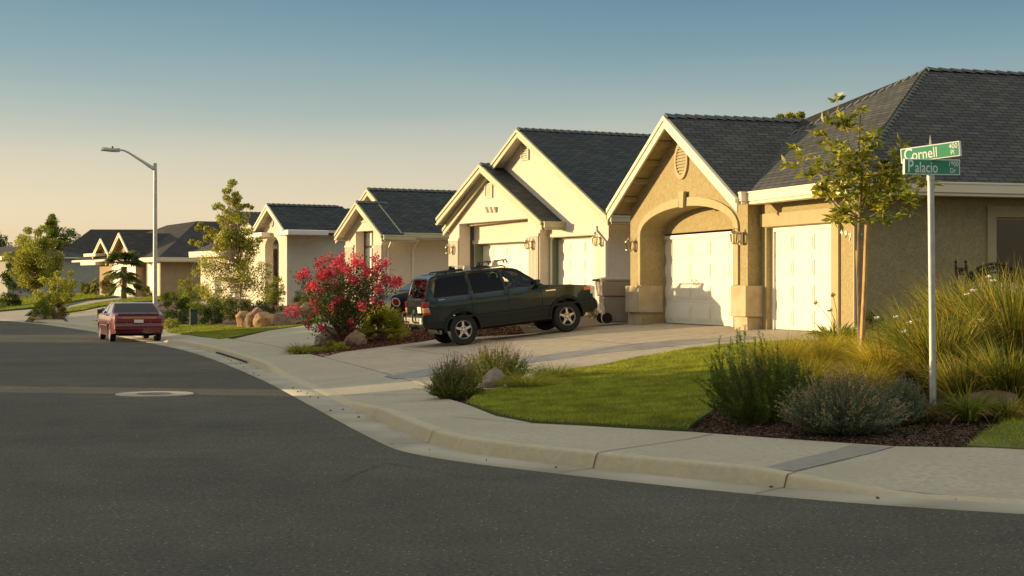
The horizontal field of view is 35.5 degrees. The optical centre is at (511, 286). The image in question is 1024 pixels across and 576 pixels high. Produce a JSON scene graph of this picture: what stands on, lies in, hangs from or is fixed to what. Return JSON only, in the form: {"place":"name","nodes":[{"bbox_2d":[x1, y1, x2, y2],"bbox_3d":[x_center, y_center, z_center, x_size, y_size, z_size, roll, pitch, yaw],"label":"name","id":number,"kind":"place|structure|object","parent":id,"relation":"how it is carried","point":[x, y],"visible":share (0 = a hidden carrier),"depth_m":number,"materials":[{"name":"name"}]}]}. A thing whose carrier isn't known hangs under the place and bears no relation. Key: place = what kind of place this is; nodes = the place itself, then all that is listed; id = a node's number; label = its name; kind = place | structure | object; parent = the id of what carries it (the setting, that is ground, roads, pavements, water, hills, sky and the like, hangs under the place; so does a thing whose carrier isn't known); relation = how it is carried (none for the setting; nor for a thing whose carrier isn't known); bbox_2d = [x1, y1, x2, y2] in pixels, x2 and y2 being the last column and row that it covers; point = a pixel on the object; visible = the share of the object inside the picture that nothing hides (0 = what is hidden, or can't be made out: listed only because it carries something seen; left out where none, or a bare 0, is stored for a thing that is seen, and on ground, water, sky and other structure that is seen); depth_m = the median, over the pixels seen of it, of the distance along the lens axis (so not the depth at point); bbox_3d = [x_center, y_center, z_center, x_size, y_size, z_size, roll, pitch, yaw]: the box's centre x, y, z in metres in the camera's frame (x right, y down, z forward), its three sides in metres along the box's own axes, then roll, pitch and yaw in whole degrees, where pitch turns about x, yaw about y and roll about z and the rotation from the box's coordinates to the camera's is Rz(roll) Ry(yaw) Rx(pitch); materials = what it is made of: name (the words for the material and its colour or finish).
{"place":"outdoors","nodes":[
{"label":"outdoors","id":0,"kind":"place"},
{"bbox_2d":[0,309,31,317],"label":"driveway","id":1,"kind":"structure","parent":0,"point":[17,313],"depth_m":93.35,"materials":[{"name":"concrete"}]},
{"bbox_2d":[27,306,68,315],"bbox_3d":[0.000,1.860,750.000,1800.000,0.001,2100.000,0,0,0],"label":"ground","id":2,"kind":"structure","parent":0,"point":[66,307],"depth_m":128.83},
{"bbox_2d":[0,259,32,293],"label":"shrub","id":3,"kind":"object","parent":2,"relation":"on","point":[4,275],"visible":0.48,"depth_m":128.86,"materials":[{"name":"green plant"}]},
{"bbox_2d":[0,246,99,305],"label":"hip roofed house","id":4,"kind":"structure","parent":2,"relation":"on","point":[85,274],"depth_m":154.29,"materials":[{"name":"blue paint"}]},
{"bbox_2d":[41,214,63,250],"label":"conifer","id":5,"kind":"object","parent":2,"relation":"on","point":[53,229],"visible":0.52,"depth_m":174.44,"materials":[{"name":"green plant"}]},
{"bbox_2d":[56,226,80,250],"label":"tree","id":6,"kind":"object","parent":2,"relation":"on","point":[69,232],"visible":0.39,"depth_m":183.84,"materials":[{"name":"green plant"}]},
{"bbox_2d":[1,319,1023,503],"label":"curb","id":7,"kind":"structure","parent":2,"relation":"on","point":[633,463],"depth_m":15.81,"materials":[{"name":"concrete"}]},
{"bbox_2d":[0,293,117,311],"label":"lawn","id":8,"kind":"structure","parent":0,"point":[84,299],"depth_m":103.43,"materials":[{"name":"green plant"}]},
{"bbox_2d":[0,291,22,306],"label":"shrub","id":9,"kind":"object","parent":8,"relation":"on","point":[15,300],"visible":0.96,"depth_m":104.43,"materials":[{"name":"green plant"}]},
{"bbox_2d":[1,225,66,293],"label":"tree","id":10,"kind":"object","parent":8,"relation":"on","point":[33,260],"visible":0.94,"depth_m":119.15,"materials":[{"name":"green plant"}]},
{"bbox_2d":[42,305,159,321],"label":"driveway","id":11,"kind":"structure","parent":0,"point":[87,315],"depth_m":81.98,"materials":[{"name":"concrete"}]},
{"bbox_2d":[66,297,136,309],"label":"driveway","id":12,"kind":"structure","parent":0,"point":[90,302],"depth_m":98.61,"materials":[{"name":"concrete"}]},
{"bbox_2d":[102,250,145,298],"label":"conifer","id":13,"kind":"object","parent":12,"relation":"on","point":[131,258],"visible":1,"depth_m":97.71,"materials":[{"name":"green plant"}]},
{"bbox_2d":[52,229,152,258],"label":"hip roofed house","id":14,"kind":"structure","parent":0,"point":[86,242],"depth_m":161.78,"materials":[{"name":"blue paint"}]},
{"bbox_2d":[66,296,172,311],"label":"grass","id":15,"kind":"structure","parent":0,"point":[104,303],"depth_m":93.55,"materials":[{"name":"green plant"}]},
{"bbox_2d":[166,316,320,338],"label":"lawn","id":16,"kind":"structure","parent":0,"point":[250,333],"depth_m":52.96,"materials":[{"name":"green plant"}]},
{"bbox_2d":[197,300,227,324],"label":"shrub","id":17,"kind":"object","parent":16,"relation":"on","point":[209,314],"visible":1,"depth_m":60.68,"materials":[{"name":"green plant"}]},
{"bbox_2d":[243,307,262,326],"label":"boulder","id":18,"kind":"object","parent":16,"relation":"on","point":[248,320],"visible":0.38,"depth_m":55.99,"materials":[{"name":"brown stone"}]},
{"bbox_2d":[253,312,273,326],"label":"boulder","id":19,"kind":"object","parent":16,"relation":"on","point":[261,319],"visible":0.76,"depth_m":55.43,"materials":[{"name":"beige stone"}]},
{"bbox_2d":[273,312,306,325],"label":"boulder","id":20,"kind":"object","parent":16,"relation":"on","point":[280,319],"visible":0.59,"depth_m":55.48,"materials":[{"name":"brown stone"}]},
{"bbox_2d":[235,312,597,347],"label":"driveway","id":21,"kind":"structure","parent":0,"point":[282,338],"depth_m":48.33,"materials":[{"name":"concrete"}]},
{"bbox_2d":[377,273,511,322],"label":"parked car","id":22,"kind":"object","parent":21,"relation":"on","point":[401,297],"visible":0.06,"depth_m":46.40,"materials":[{"name":"black paint"}]},
{"bbox_2d":[0,321,1023,575],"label":"road","id":23,"kind":"structure","parent":0,"point":[194,485],"depth_m":12.97,"materials":[{"name":"grey asphalt"}]},
{"bbox_2d":[97,302,163,341],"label":"parked car","id":24,"kind":"object","parent":23,"relation":"on","point":[142,319],"visible":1,"depth_m":51.97,"materials":[{"name":"red paint"}]},
{"bbox_2d":[115,391,193,396],"bbox_3d":[-5.970,1.793,26.733,1.290,0.014,1.290,0,0,0],"label":"manhole cover","id":25,"kind":"object","parent":23,"relation":"on","point":[154,393],"visible":1,"depth_m":26.68,"materials":[{"name":"metal"}]},
{"bbox_2d":[0,319,1023,513],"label":"gutter","id":26,"kind":"object","parent":23,"relation":"on","point":[378,431],"visible":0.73,"depth_m":16.09,"materials":[{"name":"concrete"}]},
{"bbox_2d":[0,314,1023,498],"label":"sidewalk","id":27,"kind":"structure","parent":0,"point":[980,472],"depth_m":16.52,"materials":[{"name":"concrete"}]},
{"bbox_2d":[101,146,157,307],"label":"street lamp","id":28,"kind":"object","parent":27,"relation":"on","point":[154,169],"visible":0.91,"depth_m":56.94,"materials":[{"name":"grey metal"}]},
{"bbox_2d":[767,444,888,470],"bbox_3d":[2.974,1.630,15.261,0.433,0.079,1.959,0,0,40],"label":"sidewalk patch","id":29,"kind":"object","parent":27,"relation":"on","point":[851,450],"visible":1,"depth_m":15.25,"materials":[{"name":"concrete"}]},
{"bbox_2d":[0,0,1023,258],"label":"sky","id":30,"kind":"structure","parent":0,"point":[316,102],"materials":[{"name":"blue"}]},
{"bbox_2d":[152,298,997,446],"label":"garden soil","id":31,"kind":"structure","parent":0,"point":[586,322],"depth_m":18.03,"materials":[{"name":"brown soil"}]},
{"bbox_2d":[25,314,67,322],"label":"planting bed","id":32,"kind":"object","parent":31,"relation":"on","point":[40,318],"visible":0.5,"depth_m":82.14,"materials":[{"name":"brown soil"}]},
{"bbox_2d":[31,294,56,319],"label":"shrub","id":33,"kind":"object","parent":32,"relation":"on","point":[44,304],"visible":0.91,"depth_m":80.33,"materials":[{"name":"green plant"}]},
{"bbox_2d":[32,269,78,312],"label":"tree","id":34,"kind":"object","parent":32,"relation":"on","point":[62,288],"visible":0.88,"depth_m":87.42,"materials":[{"name":"green plant"}]},
{"bbox_2d":[47,301,69,318],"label":"shrub","id":35,"kind":"object","parent":32,"relation":"on","point":[58,305],"visible":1,"depth_m":79.35,"materials":[{"name":"green plant"}]},
{"bbox_2d":[72,221,220,299],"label":"gabled house","id":36,"kind":"structure","parent":31,"relation":"on","point":[175,262],"depth_m":103.57,"materials":[{"name":"brown paint"}]},
{"bbox_2d":[113,263,134,296],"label":"garage door","id":37,"kind":"structure","parent":36,"relation":"in","point":[116,267],"depth_m":105.13,"materials":[{"name":"white metal"}]},
{"bbox_2d":[148,262,157,295],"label":"garage door","id":38,"kind":"structure","parent":36,"relation":"in","point":[150,264],"depth_m":102.15,"materials":[{"name":"white metal"}]},
{"bbox_2d":[163,295,189,324],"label":"shrub","id":39,"kind":"object","parent":31,"relation":"on","point":[182,302],"visible":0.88,"depth_m":63.14,"materials":[{"name":"green plant"}]},
{"bbox_2d":[176,286,202,306],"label":"shrub","id":40,"kind":"object","parent":31,"relation":"on","point":[184,293],"visible":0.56,"depth_m":80.19,"materials":[{"name":"green plant"}]},
{"bbox_2d":[202,287,238,315],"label":"shrub","id":41,"kind":"object","parent":31,"relation":"on","point":[220,290],"visible":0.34,"depth_m":68.46,"materials":[{"name":"green plant"}]},
{"bbox_2d":[188,179,271,315],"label":"tree","id":42,"kind":"object","parent":31,"relation":"on","point":[238,244],"visible":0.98,"depth_m":67.00,"materials":[{"name":"green plant"}]},
{"bbox_2d":[189,211,273,298],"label":"gabled house","id":43,"kind":"structure","parent":31,"relation":"on","point":[254,216],"depth_m":88.78,"materials":[{"name":"paint"}]},
{"bbox_2d":[221,298,249,322],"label":"shrub","id":44,"kind":"object","parent":31,"relation":"on","point":[229,310],"visible":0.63,"depth_m":61.90,"materials":[{"name":"green plant"}]},
{"bbox_2d":[235,311,248,326],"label":"boulder","id":45,"kind":"object","parent":31,"relation":"on","point":[240,316],"visible":0.43,"depth_m":56.73,"materials":[{"name":"beige stone"}]},
{"bbox_2d":[248,300,275,313],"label":"shrub","id":46,"kind":"object","parent":31,"relation":"on","point":[261,304],"visible":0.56,"depth_m":62.51,"materials":[{"name":"green plant"}]},
{"bbox_2d":[261,276,286,312],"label":"shrub","id":47,"kind":"object","parent":31,"relation":"on","point":[275,293],"visible":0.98,"depth_m":64.89,"materials":[{"name":"green plant"}]},
{"bbox_2d":[246,203,349,305],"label":"gabled house","id":48,"kind":"structure","parent":31,"relation":"on","point":[297,237],"depth_m":72.08,"materials":[{"name":"paint"}]},
{"bbox_2d":[280,341,319,354],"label":"ornamental grass","id":49,"kind":"object","parent":31,"relation":"on","point":[304,349],"depth_m":38.48,"materials":[{"name":"green plant"}]},
{"bbox_2d":[334,187,456,306],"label":"gabled house","id":50,"kind":"structure","parent":31,"relation":"on","point":[401,229],"depth_m":60.89,"materials":[{"name":"paint"}]},
{"bbox_2d":[365,233,372,303],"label":"window","id":51,"kind":"structure","parent":50,"relation":"in","point":[368,236],"depth_m":62.03,"materials":[{"name":"beige glass"}]},
{"bbox_2d":[308,325,523,356],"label":"planting bed","id":52,"kind":"object","parent":31,"relation":"on","point":[427,340],"visible":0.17,"depth_m":40.60,"materials":[{"name":"brown wood"}]},
{"bbox_2d":[314,327,336,344],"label":"boulder","id":53,"kind":"object","parent":52,"relation":"on","point":[324,339],"visible":0.4,"depth_m":42.01,"materials":[{"name":"stone"}]},
{"bbox_2d":[322,340,349,351],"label":"groundcover","id":54,"kind":"object","parent":52,"relation":"on","point":[334,345],"visible":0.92,"depth_m":38.85,"materials":[{"name":"green plant"}]},
{"bbox_2d":[281,248,404,342],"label":"flowering bush","id":55,"kind":"object","parent":52,"relation":"on","point":[346,322],"visible":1,"depth_m":41.20,"materials":[{"name":"red plant"}]},
{"bbox_2d":[344,331,366,345],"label":"boulder","id":56,"kind":"object","parent":52,"relation":"on","point":[355,338],"visible":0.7,"depth_m":40.42,"materials":[{"name":"grey stone"}]},
{"bbox_2d":[355,301,409,339],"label":"shrub","id":57,"kind":"object","parent":52,"relation":"on","point":[391,322],"visible":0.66,"depth_m":42.48,"materials":[{"name":"green plant"}]},
{"bbox_2d":[413,350,493,399],"bbox_3d":[-0.816,1.294,23.486,1.008,0.768,1.067,0,0,35],"label":"sage bush","id":58,"kind":"object","parent":31,"relation":"on","point":[444,385],"visible":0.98,"depth_m":23.35,"materials":[{"name":"leaves"},{"name":"foliage"},{"name":"woody stems"}]},
{"bbox_2d":[482,367,504,387],"bbox_3d":[-0.293,1.490,24.962,0.362,0.454,0.302,0,0,0],"label":"boulder","id":59,"kind":"object","parent":31,"relation":"on","point":[495,371],"visible":0.61,"depth_m":24.88,"materials":[{"name":"grey stone"}]},
{"bbox_2d":[457,337,541,380],"bbox_3d":[-0.236,1.203,26.308,1.539,0.790,1.490,0,0,0],"label":"sage bush","id":60,"kind":"object","parent":31,"relation":"on","point":[487,365],"visible":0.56,"depth_m":26.12,"materials":[{"name":"leaves"},{"name":"foliage"},{"name":"woody stems"}]},
{"bbox_2d":[489,364,565,387],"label":"ornamental grass","id":61,"kind":"object","parent":31,"relation":"on","point":[517,381],"depth_m":24.29,"materials":[{"name":"green plant"}]},
{"bbox_2d":[435,127,650,315],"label":"gabled house","id":62,"kind":"structure","parent":31,"relation":"on","point":[533,203],"depth_m":48.74,"materials":[{"name":"beige paint"}]},
{"bbox_2d":[483,244,527,281],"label":"garage door","id":63,"kind":"structure","parent":62,"relation":"in","point":[516,255],"depth_m":52.02,"materials":[{"name":"white metal"}]},
{"bbox_2d":[558,238,594,297],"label":"garage door","id":64,"kind":"structure","parent":62,"relation":"in","point":[576,259],"depth_m":47.48,"materials":[{"name":"white metal"}]},
{"bbox_2d":[521,358,589,378],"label":"ornamental grass","id":65,"kind":"object","parent":31,"relation":"on","point":[559,371],"depth_m":25.94,"materials":[{"name":"green plant"}]},
{"bbox_2d":[468,339,798,430],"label":"lawn","id":66,"kind":"structure","parent":31,"relation":"on","point":[641,425],"depth_m":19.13,"materials":[{"name":"green plant"}]},
{"bbox_2d":[467,399,689,427],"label":"grass","id":67,"kind":"structure","parent":66,"relation":"on","point":[553,419],"depth_m":18.92,"materials":[{"name":"green plant"}]},
{"bbox_2d":[693,324,812,423],"bbox_3d":[2.747,1.001,18.204,1.216,1.149,1.156,0,0,41],"label":"rosemary bush","id":68,"kind":"object","parent":31,"relation":"on","point":[742,403],"visible":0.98,"depth_m":18.10,"materials":[{"name":"leaves"},{"name":"foliage"},{"name":"woody stems"}]},
{"bbox_2d":[726,327,848,378],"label":"ornamental grass","id":69,"kind":"object","parent":31,"relation":"on","point":[785,351],"depth_m":22.57,"materials":[{"name":"green plant"}]},
{"bbox_2d":[775,111,805,118],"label":"tree","id":70,"kind":"object","parent":31,"relation":"on","point":[799,114],"visible":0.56,"depth_m":61.51,"materials":[{"name":"green plant"}]},
{"bbox_2d":[768,352,825,411],"bbox_3d":[3.316,1.141,18.721,0.703,0.739,0.711,0,0,-27],"label":"rosemary bush","id":71,"kind":"object","parent":31,"relation":"on","point":[804,381],"visible":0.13,"depth_m":18.68,"materials":[{"name":"green plant"}]},
{"bbox_2d":[767,345,856,388],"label":"ornamental grass","id":72,"kind":"object","parent":31,"relation":"on","point":[817,368],"depth_m":20.66,"materials":[{"name":"green plant"}]},
{"bbox_2d":[606,66,1023,336],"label":"stucco house","id":73,"kind":"structure","parent":31,"relation":"on","point":[729,227],"depth_m":33.86,"materials":[{"name":"beige paint"}]},
{"bbox_2d":[665,235,730,326],"bbox_3d":[4.323,-0.120,38.143,0.084,2.070,4.293,0,0,-18],"label":"garage door","id":74,"kind":"structure","parent":73,"relation":"in","point":[697,270],"depth_m":37.79,"materials":[{"name":"white plastic"}]},
{"bbox_2d":[774,228,830,331],"bbox_3d":[5.999,-0.120,32.565,0.084,2.070,2.647,0,0,-18],"label":"garage door","id":75,"kind":"structure","parent":73,"relation":"in","point":[803,257],"depth_m":32.64,"materials":[{"name":"white plastic"}]},
{"bbox_2d":[986,206,1023,295],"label":"window","id":76,"kind":"structure","parent":73,"relation":"in","point":[1004,231],"depth_m":31.34,"materials":[{"name":"grey glass"}]},
{"bbox_2d":[800,320,866,340],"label":"agapanthus","id":77,"kind":"object","parent":31,"relation":"on","point":[824,330],"visible":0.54,"depth_m":28.82,"materials":[{"name":"green plant"}]},
{"bbox_2d":[772,362,913,434],"bbox_3d":[3.530,1.205,17.128,1.496,0.799,1.447,0,0,0],"label":"lavender bush","id":78,"kind":"object","parent":31,"relation":"on","point":[840,411],"visible":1,"depth_m":16.90,"materials":[{"name":"plant"}]},
{"bbox_2d":[686,373,1007,446],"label":"bark chips","id":79,"kind":"object","parent":31,"relation":"on","point":[764,428],"visible":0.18,"depth_m":17.23,"materials":[{"name":"brown wood"}]},
{"bbox_2d":[778,92,942,370],"bbox_3d":[4.942,-0.734,22.163,2.634,3.970,1.536,0,0,-32],"label":"young tree","id":80,"kind":"object","parent":31,"relation":"on","point":[872,194],"visible":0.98,"depth_m":22.18,"materials":[{"name":"green plant"}]},
{"bbox_2d":[816,355,910,392],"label":"ornamental grass","id":81,"kind":"object","parent":31,"relation":"on","point":[873,373],"depth_m":19.86,"materials":[{"name":"green plant"}]},
{"bbox_2d":[859,221,868,355],"bbox_3d":[4.896,0.111,22.268,0.158,2.058,0.069,0,0,0],"label":"tree stake","id":82,"kind":"object","parent":31,"relation":"on","point":[864,280],"visible":0.74,"depth_m":22.24,"materials":[{"name":"brown wood"}]},
{"bbox_2d":[825,331,910,379],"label":"ornamental grass","id":83,"kind":"object","parent":31,"relation":"on","point":[869,354],"depth_m":21.25,"materials":[{"name":"plant"}]},
{"bbox_2d":[865,311,883,333],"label":"shrub","id":84,"kind":"object","parent":31,"relation":"on","point":[869,319],"visible":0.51,"depth_m":29.66,"materials":[{"name":"green plant"}]},
{"bbox_2d":[875,374,929,424],"bbox_3d":[4.275,1.237,17.635,0.666,0.576,0.642,0,0,0],"label":"lavender bush","id":85,"kind":"object","parent":31,"relation":"on","point":[906,399],"visible":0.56,"depth_m":17.53,"materials":[{"name":"green plant"}]},
{"bbox_2d":[854,292,956,374],"bbox_3d":[5.518,0.650,21.543,2.068,1.164,2.069,0,0,-21],"label":"lily clump","id":86,"kind":"object","parent":31,"relation":"on","point":[896,332],"visible":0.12,"depth_m":21.43,"materials":[{"name":"plant"}]},
{"bbox_2d":[893,393,953,421],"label":"ornamental grass","id":87,"kind":"object","parent":31,"relation":"on","point":[934,411],"depth_m":17.60,"materials":[{"name":"green plant"}]},
{"bbox_2d":[900,135,961,420],"bbox_3d":[4.682,-0.061,17.891,0.664,3.252,0.343,0,0,15],"label":"street sign","id":88,"kind":"object","parent":31,"relation":"on","point":[930,161],"visible":1,"depth_m":17.86,"materials":[{"name":"white metal"}]},
{"bbox_2d":[863,289,1023,392],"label":"lily clump","id":89,"kind":"object","parent":31,"relation":"on","point":[919,344],"visible":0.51,"depth_m":19.49,"materials":[{"name":"plant"}]},
{"bbox_2d":[874,316,1022,404],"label":"lily clump","id":90,"kind":"object","parent":31,"relation":"on","point":[947,376],"visible":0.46,"depth_m":18.14,"materials":[{"name":"plant"}]},
{"bbox_2d":[879,261,1023,338],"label":"lily clump","id":91,"kind":"object","parent":31,"relation":"on","point":[938,306],"visible":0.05,"depth_m":21.09,"materials":[{"name":"plant"}]},
{"bbox_2d":[879,262,1023,321],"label":"ornamental grass","id":92,"kind":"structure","parent":31,"relation":"on","point":[942,293],"depth_m":21.84,"materials":[{"name":"green plant"}]},
{"bbox_2d":[925,379,1010,425],"bbox_3d":[5.011,1.278,17.523,1.123,0.609,1.089,0,0,-35],"label":"lily clump","id":93,"kind":"object","parent":31,"relation":"on","point":[960,410],"visible":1,"depth_m":17.45,"materials":[{"name":"plant"}]},
{"bbox_2d":[914,250,1023,369],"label":"lily clump","id":94,"kind":"object","parent":31,"relation":"on","point":[1017,323],"visible":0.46,"depth_m":19.87,"materials":[{"name":"plant"}]},
{"bbox_2d":[938,325,1023,405],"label":"lily clump","id":95,"kind":"object","parent":31,"relation":"on","point":[1013,383],"visible":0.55,"depth_m":17.94,"materials":[{"name":"plant"}]},
{"bbox_2d":[954,259,1023,302],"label":"iron gate","id":96,"kind":"structure","parent":31,"relation":"on","point":[965,268],"depth_m":29.10,"materials":[{"name":"black metal"}]},
{"bbox_2d":[960,390,1019,419],"bbox_3d":[5.353,1.366,18.013,0.708,0.409,0.548,0,0,0],"label":"boulder","id":97,"kind":"object","parent":31,"relation":"on","point":[1005,394],"visible":0.35,"depth_m":17.85,"materials":[{"name":"brown stone"}]},
{"bbox_2d":[974,387,1023,420],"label":"lily clump","id":98,"kind":"object","parent":31,"relation":"on","point":[1006,411],"visible":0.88,"depth_m":17.36,"materials":[{"name":"plant"}]},
{"bbox_2d":[324,323,857,391],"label":"driveway","id":99,"kind":"structure","parent":0,"point":[397,359],"depth_m":34.66,"materials":[{"name":"concrete"}]},
{"bbox_2d":[402,259,596,344],"bbox_3d":[-0.348,0.310,39.267,4.649,1.932,2.120,-7,2,-18],"label":"parked suv","id":100,"kind":"object","parent":99,"relation":"on","point":[476,298],"visible":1,"depth_m":38.42,"materials":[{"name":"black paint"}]},
{"bbox_2d":[386,336,760,378],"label":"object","id":101,"kind":"structure","parent":99,"relation":"on","point":[546,357],"depth_m":31.57,"materials":[{"name":"beige concrete"}]},
{"bbox_2d":[592,277,629,322],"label":"wheelie bin","id":102,"kind":"object","parent":99,"relation":"on","point":[610,291],"visible":0.91,"depth_m":40.60,"materials":[{"name":"grey plastic"}]},
{"bbox_2d":[768,324,869,371],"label":"ornamental grass","id":103,"kind":"object","parent":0,"point":[838,354],"depth_m":23.10,"materials":[{"name":"green plant"}]},
{"bbox_2d":[804,322,882,366],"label":"ornamental grass","id":104,"kind":"object","parent":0,"point":[823,339],"depth_m":23.47,"materials":[{"name":"green plant"}]},
{"bbox_2d":[966,415,1023,448],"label":"lawn","id":105,"kind":"structure","parent":0,"point":[977,444],"depth_m":15.87,"materials":[{"name":"green plant"}]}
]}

